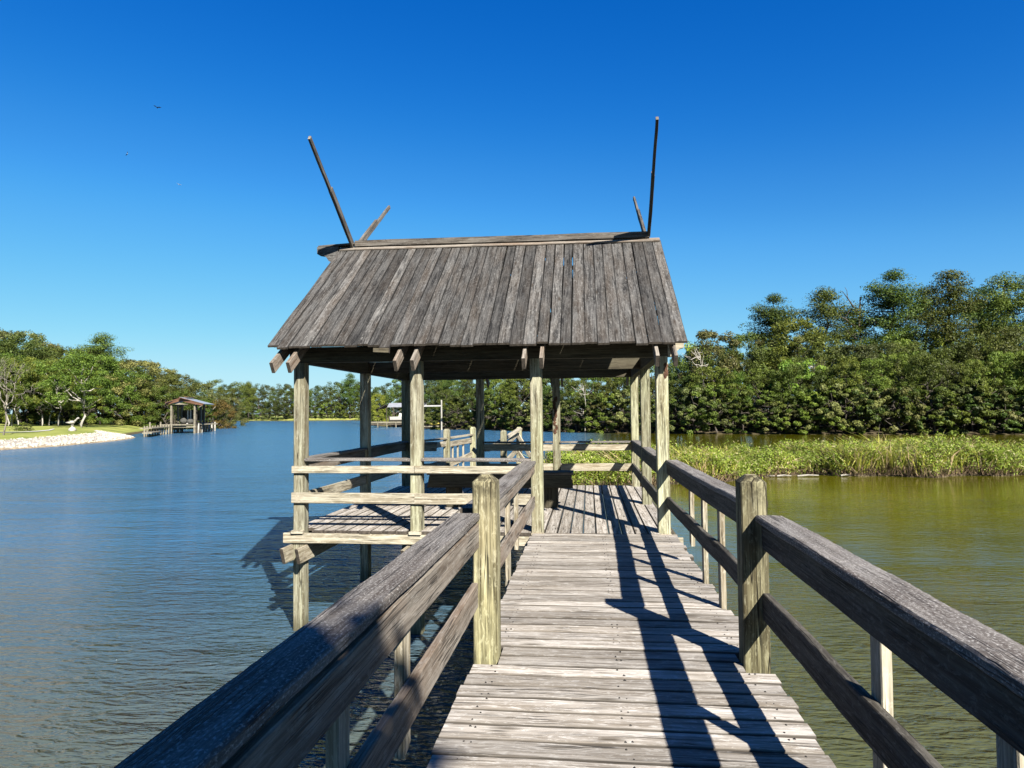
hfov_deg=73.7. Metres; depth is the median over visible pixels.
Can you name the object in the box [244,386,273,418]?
oak tree
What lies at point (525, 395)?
oak tree
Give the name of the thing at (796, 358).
broadleaf tree
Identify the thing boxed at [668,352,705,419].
oak tree
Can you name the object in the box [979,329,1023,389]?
oak tree
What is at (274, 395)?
oak tree
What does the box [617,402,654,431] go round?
shrub
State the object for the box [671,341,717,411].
broadleaf tree
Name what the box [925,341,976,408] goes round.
oak tree
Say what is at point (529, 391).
broadleaf tree
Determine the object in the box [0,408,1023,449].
ground
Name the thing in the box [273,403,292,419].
shrub
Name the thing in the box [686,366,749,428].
broadleaf tree
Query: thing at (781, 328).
broadleaf tree
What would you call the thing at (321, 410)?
shrub
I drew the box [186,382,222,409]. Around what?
broadleaf tree
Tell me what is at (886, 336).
broadleaf tree
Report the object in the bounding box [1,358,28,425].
pale trunk tree
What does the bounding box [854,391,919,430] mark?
shrub
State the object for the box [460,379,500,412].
broadleaf tree
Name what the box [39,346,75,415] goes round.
oak tree
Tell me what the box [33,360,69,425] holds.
pale trunk tree
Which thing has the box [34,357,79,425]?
pale trunk tree
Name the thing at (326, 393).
oak tree
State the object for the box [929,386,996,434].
shrub
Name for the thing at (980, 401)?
shrub
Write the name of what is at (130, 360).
broadleaf tree
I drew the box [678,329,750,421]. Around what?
broadleaf tree
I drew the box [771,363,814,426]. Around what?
broadleaf tree
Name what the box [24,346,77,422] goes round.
oak tree
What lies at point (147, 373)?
oak tree
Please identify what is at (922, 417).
shrub
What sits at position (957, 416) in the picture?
shrub
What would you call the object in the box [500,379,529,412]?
broadleaf tree
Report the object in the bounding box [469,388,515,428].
shrub
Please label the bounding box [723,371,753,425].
broadleaf tree
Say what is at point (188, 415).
lift frame
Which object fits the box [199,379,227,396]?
oak tree
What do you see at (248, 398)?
pine tree
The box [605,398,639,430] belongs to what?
shrub
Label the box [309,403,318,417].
shrub
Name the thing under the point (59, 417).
shrub
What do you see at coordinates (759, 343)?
broadleaf tree
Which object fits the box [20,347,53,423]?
oak tree
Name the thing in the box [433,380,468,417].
oak tree
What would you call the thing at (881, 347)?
oak tree
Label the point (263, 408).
shrub
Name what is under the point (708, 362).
oak tree
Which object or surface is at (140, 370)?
oak tree
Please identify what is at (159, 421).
shrub
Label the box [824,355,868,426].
broadleaf tree
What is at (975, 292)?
pine tree
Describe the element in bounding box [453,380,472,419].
broadleaf tree
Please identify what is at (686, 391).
shrub
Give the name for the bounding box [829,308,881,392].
pine tree
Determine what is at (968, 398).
shrub
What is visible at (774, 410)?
shrub
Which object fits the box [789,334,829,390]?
broadleaf tree
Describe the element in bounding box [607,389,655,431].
shrub
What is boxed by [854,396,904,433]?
shrub
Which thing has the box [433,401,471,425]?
shrub
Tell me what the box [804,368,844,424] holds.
broadleaf tree
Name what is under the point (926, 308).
pine tree
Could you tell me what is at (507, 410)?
shrub
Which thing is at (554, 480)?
bench
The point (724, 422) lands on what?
shrub
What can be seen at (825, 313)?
pine tree
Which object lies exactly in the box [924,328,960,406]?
broadleaf tree
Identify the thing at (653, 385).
broadleaf tree
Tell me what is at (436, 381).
oak tree
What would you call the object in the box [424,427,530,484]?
boardwalk
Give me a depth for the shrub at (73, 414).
121.47 m
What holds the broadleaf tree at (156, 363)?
on the ground
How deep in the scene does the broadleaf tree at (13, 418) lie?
113.77 m
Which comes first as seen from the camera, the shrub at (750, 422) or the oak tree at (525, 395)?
the shrub at (750, 422)
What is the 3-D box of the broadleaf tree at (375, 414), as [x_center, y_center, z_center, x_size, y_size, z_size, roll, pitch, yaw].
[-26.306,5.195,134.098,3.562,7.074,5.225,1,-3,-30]
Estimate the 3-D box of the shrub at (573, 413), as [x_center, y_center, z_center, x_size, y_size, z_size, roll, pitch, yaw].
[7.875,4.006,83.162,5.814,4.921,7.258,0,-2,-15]
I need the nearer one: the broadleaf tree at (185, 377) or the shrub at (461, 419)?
the shrub at (461, 419)
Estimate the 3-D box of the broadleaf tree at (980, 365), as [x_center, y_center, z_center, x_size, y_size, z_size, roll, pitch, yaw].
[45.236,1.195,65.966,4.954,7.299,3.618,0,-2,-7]
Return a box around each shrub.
[13,409,38,423]
[21,423,31,430]
[36,409,69,423]
[57,409,86,423]
[59,410,92,423]
[93,409,115,423]
[106,413,136,424]
[123,411,146,422]
[153,415,169,428]
[239,404,264,419]
[255,409,267,419]
[261,403,279,418]
[269,407,285,419]
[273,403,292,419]
[286,404,293,417]
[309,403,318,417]
[314,407,325,417]
[319,402,337,418]
[326,402,344,417]
[337,404,352,417]
[345,405,356,417]
[424,399,475,429]
[432,395,474,428]
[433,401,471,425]
[457,405,485,429]
[465,409,495,428]
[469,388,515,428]
[488,405,517,429]
[498,405,526,430]
[501,399,529,428]
[515,399,562,429]
[527,392,584,427]
[543,401,565,429]
[548,400,583,431]
[560,397,598,432]
[566,399,603,431]
[583,402,614,430]
[584,392,639,432]
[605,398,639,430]
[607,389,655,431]
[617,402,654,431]
[639,399,678,428]
[651,398,698,433]
[651,400,681,432]
[669,387,719,433]
[669,395,712,431]
[676,384,747,433]
[680,388,760,432]
[708,402,757,433]
[722,389,785,431]
[723,404,761,433]
[738,390,808,431]
[743,401,791,432]
[751,396,826,432]
[768,403,817,432]
[781,391,849,434]
[790,399,843,431]
[799,383,858,431]
[816,381,889,432]
[816,385,873,434]
[825,387,891,430]
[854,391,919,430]
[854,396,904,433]
[872,387,926,432]
[875,386,937,431]
[882,390,961,432]
[902,386,972,434]
[910,399,952,428]
[927,385,977,432]
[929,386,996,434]
[944,378,1006,434]
[958,394,1023,433]
[963,391,1019,430]
[971,388,1023,431]
[978,386,1023,427]
[1000,396,1023,433]
[1004,395,1023,426]
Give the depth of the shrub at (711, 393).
72.31 m
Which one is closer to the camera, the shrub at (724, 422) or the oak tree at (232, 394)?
the shrub at (724, 422)
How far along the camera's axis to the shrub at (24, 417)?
116.99 m
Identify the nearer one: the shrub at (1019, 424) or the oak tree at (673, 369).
the shrub at (1019, 424)
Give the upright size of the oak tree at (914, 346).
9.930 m
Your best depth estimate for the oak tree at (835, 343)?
75.99 m
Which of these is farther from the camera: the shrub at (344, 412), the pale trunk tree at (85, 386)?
the shrub at (344, 412)
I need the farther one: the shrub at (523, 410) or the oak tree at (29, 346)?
the oak tree at (29, 346)
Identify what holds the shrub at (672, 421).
on the ground
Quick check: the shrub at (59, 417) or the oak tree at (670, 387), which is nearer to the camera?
the oak tree at (670, 387)
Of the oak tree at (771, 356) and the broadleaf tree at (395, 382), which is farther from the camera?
the broadleaf tree at (395, 382)
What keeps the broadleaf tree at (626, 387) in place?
on the ground
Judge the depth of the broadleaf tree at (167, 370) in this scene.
138.36 m
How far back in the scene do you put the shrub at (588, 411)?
80.27 m
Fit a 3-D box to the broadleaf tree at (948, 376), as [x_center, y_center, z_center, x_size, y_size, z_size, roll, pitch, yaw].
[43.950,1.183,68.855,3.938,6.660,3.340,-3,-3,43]
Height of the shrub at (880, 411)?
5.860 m
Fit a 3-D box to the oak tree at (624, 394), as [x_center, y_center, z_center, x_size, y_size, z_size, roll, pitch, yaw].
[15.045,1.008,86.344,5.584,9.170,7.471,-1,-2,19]
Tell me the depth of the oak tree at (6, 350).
125.42 m
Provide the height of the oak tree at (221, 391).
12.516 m
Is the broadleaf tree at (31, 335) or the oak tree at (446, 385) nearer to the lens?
the oak tree at (446, 385)
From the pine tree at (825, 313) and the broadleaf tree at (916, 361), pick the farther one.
the pine tree at (825, 313)
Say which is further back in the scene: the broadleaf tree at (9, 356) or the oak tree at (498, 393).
the broadleaf tree at (9, 356)
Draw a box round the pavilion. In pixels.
[268,116,686,633]
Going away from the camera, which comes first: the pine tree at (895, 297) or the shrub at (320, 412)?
the pine tree at (895, 297)
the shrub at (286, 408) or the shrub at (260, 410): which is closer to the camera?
the shrub at (286, 408)
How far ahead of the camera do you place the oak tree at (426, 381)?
130.70 m
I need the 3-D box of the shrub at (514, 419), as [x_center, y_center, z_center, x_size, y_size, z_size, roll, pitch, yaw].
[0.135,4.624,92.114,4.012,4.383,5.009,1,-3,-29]
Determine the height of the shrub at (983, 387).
5.988 m
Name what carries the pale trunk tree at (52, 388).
on the ground
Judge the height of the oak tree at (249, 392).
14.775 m
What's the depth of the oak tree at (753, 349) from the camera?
78.80 m
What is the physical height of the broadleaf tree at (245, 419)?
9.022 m
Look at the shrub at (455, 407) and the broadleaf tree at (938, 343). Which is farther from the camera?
the shrub at (455, 407)
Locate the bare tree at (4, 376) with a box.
[0,354,42,434]
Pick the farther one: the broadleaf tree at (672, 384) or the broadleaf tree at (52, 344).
the broadleaf tree at (52, 344)
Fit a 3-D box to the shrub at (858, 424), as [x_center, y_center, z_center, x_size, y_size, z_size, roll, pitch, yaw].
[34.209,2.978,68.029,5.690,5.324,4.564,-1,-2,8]
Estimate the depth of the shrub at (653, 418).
75.97 m
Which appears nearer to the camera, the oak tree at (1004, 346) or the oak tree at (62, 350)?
the oak tree at (1004, 346)
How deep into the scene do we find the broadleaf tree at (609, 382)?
81.08 m
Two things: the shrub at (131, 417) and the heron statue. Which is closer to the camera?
the heron statue
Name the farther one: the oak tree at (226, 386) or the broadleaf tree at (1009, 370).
the oak tree at (226, 386)
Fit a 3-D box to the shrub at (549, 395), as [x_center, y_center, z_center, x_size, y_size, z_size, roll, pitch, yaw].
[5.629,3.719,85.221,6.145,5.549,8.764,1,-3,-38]
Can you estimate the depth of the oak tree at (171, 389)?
127.83 m
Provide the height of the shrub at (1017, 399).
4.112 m
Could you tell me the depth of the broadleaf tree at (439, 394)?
105.61 m
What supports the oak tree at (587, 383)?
on the ground
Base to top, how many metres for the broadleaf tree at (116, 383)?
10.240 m
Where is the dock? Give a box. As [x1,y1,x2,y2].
[139,421,172,436]
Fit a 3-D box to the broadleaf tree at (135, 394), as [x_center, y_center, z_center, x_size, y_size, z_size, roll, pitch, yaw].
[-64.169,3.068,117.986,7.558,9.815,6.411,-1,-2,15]
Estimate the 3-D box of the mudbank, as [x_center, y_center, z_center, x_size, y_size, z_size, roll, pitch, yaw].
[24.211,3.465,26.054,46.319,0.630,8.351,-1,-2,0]
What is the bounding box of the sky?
[0,0,1023,414]
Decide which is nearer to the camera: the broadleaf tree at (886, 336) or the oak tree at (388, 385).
the broadleaf tree at (886, 336)
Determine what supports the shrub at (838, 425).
on the ground
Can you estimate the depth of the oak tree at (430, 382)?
122.07 m
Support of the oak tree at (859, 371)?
on the ground
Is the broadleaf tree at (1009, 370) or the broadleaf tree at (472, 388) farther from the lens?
the broadleaf tree at (472, 388)
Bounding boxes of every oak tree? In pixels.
[0,333,67,422]
[0,338,20,422]
[6,339,41,422]
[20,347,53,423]
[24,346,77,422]
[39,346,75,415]
[68,355,113,422]
[72,363,129,414]
[113,366,155,417]
[132,371,170,419]
[134,373,204,428]
[151,373,193,423]
[173,384,207,421]
[197,396,220,420]
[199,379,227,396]
[199,388,219,412]
[213,384,240,404]
[217,389,234,402]
[217,402,237,426]
[222,388,251,412]
[233,383,265,415]
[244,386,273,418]
[257,384,280,417]
[263,390,288,417]
[267,384,292,417]
[272,387,293,418]
[291,388,319,414]
[309,390,326,417]
[310,386,333,412]
[317,389,341,417]
[319,381,348,416]
[328,384,358,417]
[348,382,379,415]
[356,392,376,421]
[371,386,388,421]
[371,390,387,421]
[376,383,400,416]
[379,389,400,421]
[424,380,434,420]
[424,380,455,414]
[424,380,456,422]
[424,380,461,417]
[424,383,435,420]
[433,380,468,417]
[459,379,492,421]
[484,379,520,417]
[504,380,546,422]
[542,378,574,416]
[577,378,609,408]
[595,377,630,421]
[613,378,651,414]
[650,369,679,413]
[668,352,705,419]
[687,355,722,411]
[705,348,755,418]
[714,332,776,408]
[733,340,778,412]
[741,350,793,414]
[777,356,824,410]
[799,335,850,422]
[842,340,908,418]
[843,351,884,413]
[868,340,943,407]
[902,347,963,420]
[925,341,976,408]
[940,334,1015,411]
[963,323,1023,410]
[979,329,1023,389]
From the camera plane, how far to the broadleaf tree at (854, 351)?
80.70 m
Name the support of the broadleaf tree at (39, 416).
on the ground
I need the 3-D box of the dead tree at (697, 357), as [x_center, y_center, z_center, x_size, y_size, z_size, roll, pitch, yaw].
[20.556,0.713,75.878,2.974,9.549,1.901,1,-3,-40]
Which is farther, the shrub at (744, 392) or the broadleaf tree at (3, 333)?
the broadleaf tree at (3, 333)
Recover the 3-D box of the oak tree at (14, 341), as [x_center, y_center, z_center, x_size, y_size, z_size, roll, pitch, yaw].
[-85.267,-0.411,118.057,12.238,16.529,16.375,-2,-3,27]
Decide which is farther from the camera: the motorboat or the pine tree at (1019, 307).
the motorboat
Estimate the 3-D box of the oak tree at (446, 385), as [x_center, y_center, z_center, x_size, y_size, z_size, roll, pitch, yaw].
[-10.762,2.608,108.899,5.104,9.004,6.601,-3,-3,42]
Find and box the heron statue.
[65,417,79,430]
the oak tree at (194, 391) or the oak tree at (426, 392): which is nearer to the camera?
the oak tree at (426, 392)
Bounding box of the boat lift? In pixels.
[424,400,441,429]
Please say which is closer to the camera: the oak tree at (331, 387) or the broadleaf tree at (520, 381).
the broadleaf tree at (520, 381)
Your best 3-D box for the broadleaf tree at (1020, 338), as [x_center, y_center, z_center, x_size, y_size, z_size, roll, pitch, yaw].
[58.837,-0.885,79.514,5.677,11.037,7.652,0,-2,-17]
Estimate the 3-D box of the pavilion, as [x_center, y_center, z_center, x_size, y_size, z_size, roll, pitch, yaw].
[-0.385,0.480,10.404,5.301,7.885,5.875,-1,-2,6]
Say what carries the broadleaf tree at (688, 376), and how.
on the ground
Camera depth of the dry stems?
25.54 m
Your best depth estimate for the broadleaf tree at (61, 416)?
114.07 m
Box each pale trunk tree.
[0,355,39,425]
[0,356,44,424]
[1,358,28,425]
[19,358,65,425]
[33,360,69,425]
[34,349,136,427]
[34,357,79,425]
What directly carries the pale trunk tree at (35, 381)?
on the ground
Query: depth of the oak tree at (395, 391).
134.22 m
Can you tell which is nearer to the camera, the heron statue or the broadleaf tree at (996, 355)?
the broadleaf tree at (996, 355)
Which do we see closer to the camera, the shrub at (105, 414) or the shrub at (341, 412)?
the shrub at (105, 414)
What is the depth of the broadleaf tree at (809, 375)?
72.24 m
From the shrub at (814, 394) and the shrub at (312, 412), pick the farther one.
the shrub at (312, 412)
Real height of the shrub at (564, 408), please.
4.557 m
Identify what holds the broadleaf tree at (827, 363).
on the ground
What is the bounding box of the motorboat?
[389,413,401,420]
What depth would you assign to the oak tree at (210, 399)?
133.84 m
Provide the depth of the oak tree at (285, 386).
252.42 m
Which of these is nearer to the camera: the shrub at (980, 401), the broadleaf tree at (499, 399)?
the shrub at (980, 401)
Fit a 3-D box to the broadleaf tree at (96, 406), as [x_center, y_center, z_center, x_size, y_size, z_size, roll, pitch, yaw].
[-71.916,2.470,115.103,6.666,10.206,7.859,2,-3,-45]
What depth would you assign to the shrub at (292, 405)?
240.43 m
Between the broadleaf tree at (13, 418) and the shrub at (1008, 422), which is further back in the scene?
the broadleaf tree at (13, 418)
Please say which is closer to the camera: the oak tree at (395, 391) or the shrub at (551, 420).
the shrub at (551, 420)
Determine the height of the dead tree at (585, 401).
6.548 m
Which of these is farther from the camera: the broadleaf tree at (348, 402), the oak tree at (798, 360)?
the broadleaf tree at (348, 402)
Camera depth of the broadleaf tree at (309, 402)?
242.44 m
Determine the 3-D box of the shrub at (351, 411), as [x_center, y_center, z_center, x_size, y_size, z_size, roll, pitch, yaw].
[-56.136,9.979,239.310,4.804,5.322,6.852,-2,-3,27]
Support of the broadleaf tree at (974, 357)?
on the ground
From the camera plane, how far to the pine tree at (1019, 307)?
82.84 m
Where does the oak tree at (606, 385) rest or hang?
on the ground
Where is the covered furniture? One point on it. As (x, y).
(185, 421)
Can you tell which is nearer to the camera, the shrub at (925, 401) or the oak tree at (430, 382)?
the shrub at (925, 401)
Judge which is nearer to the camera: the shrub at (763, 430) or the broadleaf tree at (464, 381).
the shrub at (763, 430)
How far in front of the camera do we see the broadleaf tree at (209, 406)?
122.18 m
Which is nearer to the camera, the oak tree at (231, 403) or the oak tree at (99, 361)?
the oak tree at (99, 361)
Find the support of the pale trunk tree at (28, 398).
on the ground
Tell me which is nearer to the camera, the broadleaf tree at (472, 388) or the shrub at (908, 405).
the shrub at (908, 405)
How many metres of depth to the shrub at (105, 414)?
120.39 m
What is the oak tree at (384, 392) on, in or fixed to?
on the ground
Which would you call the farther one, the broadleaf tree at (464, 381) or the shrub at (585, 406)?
the broadleaf tree at (464, 381)
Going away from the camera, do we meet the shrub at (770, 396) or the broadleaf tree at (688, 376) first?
the shrub at (770, 396)
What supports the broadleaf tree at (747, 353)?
on the ground
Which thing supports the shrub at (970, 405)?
on the ground
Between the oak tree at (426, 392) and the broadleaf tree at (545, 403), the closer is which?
the broadleaf tree at (545, 403)
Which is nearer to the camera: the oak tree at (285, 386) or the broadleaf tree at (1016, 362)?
the broadleaf tree at (1016, 362)
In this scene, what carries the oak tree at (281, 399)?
on the ground
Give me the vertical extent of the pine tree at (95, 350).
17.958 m
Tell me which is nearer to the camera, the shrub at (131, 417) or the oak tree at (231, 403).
the shrub at (131, 417)
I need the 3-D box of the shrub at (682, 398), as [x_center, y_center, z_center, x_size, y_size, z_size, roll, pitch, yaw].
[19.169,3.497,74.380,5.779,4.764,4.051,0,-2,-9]
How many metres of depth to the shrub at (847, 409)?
67.35 m
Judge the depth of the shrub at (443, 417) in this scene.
101.02 m
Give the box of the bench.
[427,470,573,507]
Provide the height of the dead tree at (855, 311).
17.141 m
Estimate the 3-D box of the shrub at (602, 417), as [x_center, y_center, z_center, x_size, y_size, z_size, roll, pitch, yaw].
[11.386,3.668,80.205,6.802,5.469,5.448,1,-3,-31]
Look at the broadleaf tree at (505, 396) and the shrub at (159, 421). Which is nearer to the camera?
the broadleaf tree at (505, 396)
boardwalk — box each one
[111,460,1023,767]
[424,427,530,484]
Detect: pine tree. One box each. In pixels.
[71,332,131,417]
[186,378,204,399]
[239,381,257,418]
[340,372,357,418]
[738,292,802,377]
[785,285,869,406]
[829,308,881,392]
[851,267,937,401]
[891,287,951,389]
[903,269,995,408]
[941,285,1021,358]
[953,271,1023,349]
[994,279,1023,341]
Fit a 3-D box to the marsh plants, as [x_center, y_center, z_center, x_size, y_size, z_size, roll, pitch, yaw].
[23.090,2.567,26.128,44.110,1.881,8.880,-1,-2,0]
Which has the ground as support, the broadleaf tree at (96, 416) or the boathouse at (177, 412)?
the broadleaf tree at (96, 416)
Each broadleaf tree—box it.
[0,329,23,421]
[0,352,35,423]
[0,356,62,424]
[5,330,49,421]
[15,359,57,424]
[20,340,63,421]
[39,367,90,424]
[65,369,106,424]
[78,369,120,424]
[98,370,147,424]
[103,360,172,426]
[111,358,147,421]
[117,359,164,423]
[118,374,160,426]
[142,385,185,429]
[145,367,187,423]
[157,374,196,409]
[167,389,199,429]
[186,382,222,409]
[187,399,215,427]
[205,402,225,427]
[207,396,236,423]
[220,397,248,425]
[227,381,245,414]
[238,390,257,417]
[281,390,293,413]
[292,389,314,416]
[333,381,358,416]
[341,388,359,416]
[371,392,387,421]
[385,379,400,418]
[426,385,450,425]
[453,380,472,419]
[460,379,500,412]
[462,383,488,424]
[484,379,517,427]
[496,379,529,426]
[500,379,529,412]
[517,378,560,414]
[543,384,567,428]
[545,378,574,419]
[560,380,588,426]
[565,378,607,411]
[589,378,621,428]
[606,377,639,427]
[629,365,668,406]
[639,376,654,414]
[654,379,697,426]
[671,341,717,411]
[677,369,702,423]
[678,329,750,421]
[682,344,727,415]
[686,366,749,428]
[719,347,763,409]
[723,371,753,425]
[741,368,786,420]
[749,339,781,411]
[756,317,837,414]
[767,340,809,411]
[768,358,832,416]
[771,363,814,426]
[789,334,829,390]
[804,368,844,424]
[817,342,895,416]
[824,347,853,408]
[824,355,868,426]
[835,357,895,425]
[841,343,896,397]
[863,330,918,400]
[881,351,924,422]
[896,355,956,425]
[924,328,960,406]
[927,363,965,419]
[940,344,987,384]
[956,359,1006,425]
[967,351,1023,425]
[976,342,1020,386]
[988,350,1023,411]
[997,332,1023,411]
[1005,353,1023,409]
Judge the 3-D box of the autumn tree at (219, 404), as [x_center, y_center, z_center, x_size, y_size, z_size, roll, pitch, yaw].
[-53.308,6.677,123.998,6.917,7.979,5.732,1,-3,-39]
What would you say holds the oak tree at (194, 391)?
on the ground
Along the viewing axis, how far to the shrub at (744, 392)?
70.32 m
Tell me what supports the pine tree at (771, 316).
on the ground
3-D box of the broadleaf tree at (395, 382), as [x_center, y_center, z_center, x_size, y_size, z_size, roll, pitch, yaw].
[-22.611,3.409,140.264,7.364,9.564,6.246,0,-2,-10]
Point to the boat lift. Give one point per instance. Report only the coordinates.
(436, 406)
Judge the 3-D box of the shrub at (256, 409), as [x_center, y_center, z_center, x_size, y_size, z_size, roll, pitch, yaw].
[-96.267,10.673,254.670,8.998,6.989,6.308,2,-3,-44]
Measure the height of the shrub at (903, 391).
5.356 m
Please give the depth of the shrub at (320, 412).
239.05 m
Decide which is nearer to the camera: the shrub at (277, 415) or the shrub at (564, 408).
the shrub at (564, 408)
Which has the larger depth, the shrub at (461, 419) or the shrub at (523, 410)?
the shrub at (461, 419)
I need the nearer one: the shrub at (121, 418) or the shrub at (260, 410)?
the shrub at (121, 418)
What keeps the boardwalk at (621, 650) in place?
in the water
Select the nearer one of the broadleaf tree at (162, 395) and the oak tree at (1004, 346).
the oak tree at (1004, 346)
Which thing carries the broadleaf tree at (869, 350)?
on the ground
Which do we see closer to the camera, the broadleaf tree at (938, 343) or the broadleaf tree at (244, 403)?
the broadleaf tree at (938, 343)
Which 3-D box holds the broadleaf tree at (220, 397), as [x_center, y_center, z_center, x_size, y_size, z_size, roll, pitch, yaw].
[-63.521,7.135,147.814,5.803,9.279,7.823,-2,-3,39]
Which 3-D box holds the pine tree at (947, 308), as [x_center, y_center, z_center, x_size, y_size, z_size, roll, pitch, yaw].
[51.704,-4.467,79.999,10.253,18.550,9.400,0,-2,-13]
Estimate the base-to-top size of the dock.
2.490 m
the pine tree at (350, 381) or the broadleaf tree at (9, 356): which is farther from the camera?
the pine tree at (350, 381)
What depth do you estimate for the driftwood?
25.85 m
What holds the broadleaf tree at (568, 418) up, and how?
on the ground
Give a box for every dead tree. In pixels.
[571,383,588,432]
[683,349,707,408]
[830,288,865,353]
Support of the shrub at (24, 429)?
on the ground
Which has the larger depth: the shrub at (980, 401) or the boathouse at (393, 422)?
the boathouse at (393, 422)
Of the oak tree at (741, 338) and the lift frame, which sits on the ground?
the oak tree at (741, 338)
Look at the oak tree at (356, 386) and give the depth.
239.39 m
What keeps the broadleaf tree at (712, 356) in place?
on the ground
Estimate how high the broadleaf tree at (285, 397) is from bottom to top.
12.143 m
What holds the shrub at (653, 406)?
on the ground
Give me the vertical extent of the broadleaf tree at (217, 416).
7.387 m
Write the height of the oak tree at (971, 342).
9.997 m
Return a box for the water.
[0,421,1023,767]
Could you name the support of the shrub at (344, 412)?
on the ground
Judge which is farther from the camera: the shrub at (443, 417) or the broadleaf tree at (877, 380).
the shrub at (443, 417)
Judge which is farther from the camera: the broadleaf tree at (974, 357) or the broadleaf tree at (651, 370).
the broadleaf tree at (651, 370)
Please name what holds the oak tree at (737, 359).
on the ground
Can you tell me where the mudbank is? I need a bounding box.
[619,469,1023,485]
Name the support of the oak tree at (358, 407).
on the ground
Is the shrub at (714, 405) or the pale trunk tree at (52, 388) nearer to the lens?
the shrub at (714, 405)
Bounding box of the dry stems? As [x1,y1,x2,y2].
[573,462,1023,486]
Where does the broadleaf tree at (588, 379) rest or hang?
on the ground
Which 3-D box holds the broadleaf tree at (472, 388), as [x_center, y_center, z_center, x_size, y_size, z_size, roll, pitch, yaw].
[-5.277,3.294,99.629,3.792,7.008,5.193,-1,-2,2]
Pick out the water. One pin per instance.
(146, 589)
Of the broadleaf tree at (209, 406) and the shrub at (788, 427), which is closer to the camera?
the shrub at (788, 427)
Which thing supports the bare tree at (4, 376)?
on the ground
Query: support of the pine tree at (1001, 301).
on the ground
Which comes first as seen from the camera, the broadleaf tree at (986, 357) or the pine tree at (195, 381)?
the broadleaf tree at (986, 357)
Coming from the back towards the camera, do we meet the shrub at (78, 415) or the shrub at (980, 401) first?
the shrub at (78, 415)
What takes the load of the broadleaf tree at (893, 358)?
on the ground
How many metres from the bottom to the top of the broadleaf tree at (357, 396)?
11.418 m
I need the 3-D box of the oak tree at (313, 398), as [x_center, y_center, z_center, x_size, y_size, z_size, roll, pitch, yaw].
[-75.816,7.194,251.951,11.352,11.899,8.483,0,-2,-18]
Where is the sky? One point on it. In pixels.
(803, 146)
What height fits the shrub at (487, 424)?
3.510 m
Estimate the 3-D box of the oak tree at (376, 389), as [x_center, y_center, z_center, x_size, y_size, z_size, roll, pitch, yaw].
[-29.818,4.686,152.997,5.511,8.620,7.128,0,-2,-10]
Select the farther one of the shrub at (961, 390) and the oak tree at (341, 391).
the oak tree at (341, 391)
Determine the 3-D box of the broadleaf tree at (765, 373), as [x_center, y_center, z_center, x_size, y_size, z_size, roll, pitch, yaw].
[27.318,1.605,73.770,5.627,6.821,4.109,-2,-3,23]
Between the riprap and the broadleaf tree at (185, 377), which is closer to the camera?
the riprap
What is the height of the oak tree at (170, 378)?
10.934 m
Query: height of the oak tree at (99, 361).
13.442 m
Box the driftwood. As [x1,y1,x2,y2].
[797,474,818,476]
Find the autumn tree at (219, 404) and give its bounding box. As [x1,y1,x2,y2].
[205,399,236,428]
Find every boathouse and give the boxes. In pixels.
[162,397,217,432]
[371,403,427,427]
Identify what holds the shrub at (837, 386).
on the ground
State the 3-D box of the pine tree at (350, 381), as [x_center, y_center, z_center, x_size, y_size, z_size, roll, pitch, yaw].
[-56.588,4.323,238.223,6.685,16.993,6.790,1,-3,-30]
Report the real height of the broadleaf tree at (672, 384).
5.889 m
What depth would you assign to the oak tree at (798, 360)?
75.83 m
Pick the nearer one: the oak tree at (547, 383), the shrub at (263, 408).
the oak tree at (547, 383)
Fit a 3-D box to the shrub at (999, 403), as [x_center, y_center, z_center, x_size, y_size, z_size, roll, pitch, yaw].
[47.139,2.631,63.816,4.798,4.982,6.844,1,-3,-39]
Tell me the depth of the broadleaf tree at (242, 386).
272.18 m
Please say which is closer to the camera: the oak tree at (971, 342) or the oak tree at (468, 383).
the oak tree at (971, 342)
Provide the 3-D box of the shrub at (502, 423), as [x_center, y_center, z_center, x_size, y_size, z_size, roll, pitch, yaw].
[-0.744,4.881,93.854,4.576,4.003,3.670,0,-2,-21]
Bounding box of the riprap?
[0,430,133,448]
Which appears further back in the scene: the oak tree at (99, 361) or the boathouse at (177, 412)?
the oak tree at (99, 361)
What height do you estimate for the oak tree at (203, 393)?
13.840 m
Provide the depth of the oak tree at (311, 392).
242.12 m
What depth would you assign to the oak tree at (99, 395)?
126.84 m
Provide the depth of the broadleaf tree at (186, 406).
121.28 m
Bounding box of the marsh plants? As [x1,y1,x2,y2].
[545,431,1023,486]
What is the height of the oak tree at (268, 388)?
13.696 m
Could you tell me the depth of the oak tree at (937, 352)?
72.97 m
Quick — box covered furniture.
[180,418,193,423]
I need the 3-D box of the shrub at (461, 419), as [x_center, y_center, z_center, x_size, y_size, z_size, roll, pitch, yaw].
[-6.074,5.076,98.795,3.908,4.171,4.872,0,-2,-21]
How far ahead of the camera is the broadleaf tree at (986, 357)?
79.78 m
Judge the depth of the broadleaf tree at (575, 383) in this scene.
84.96 m

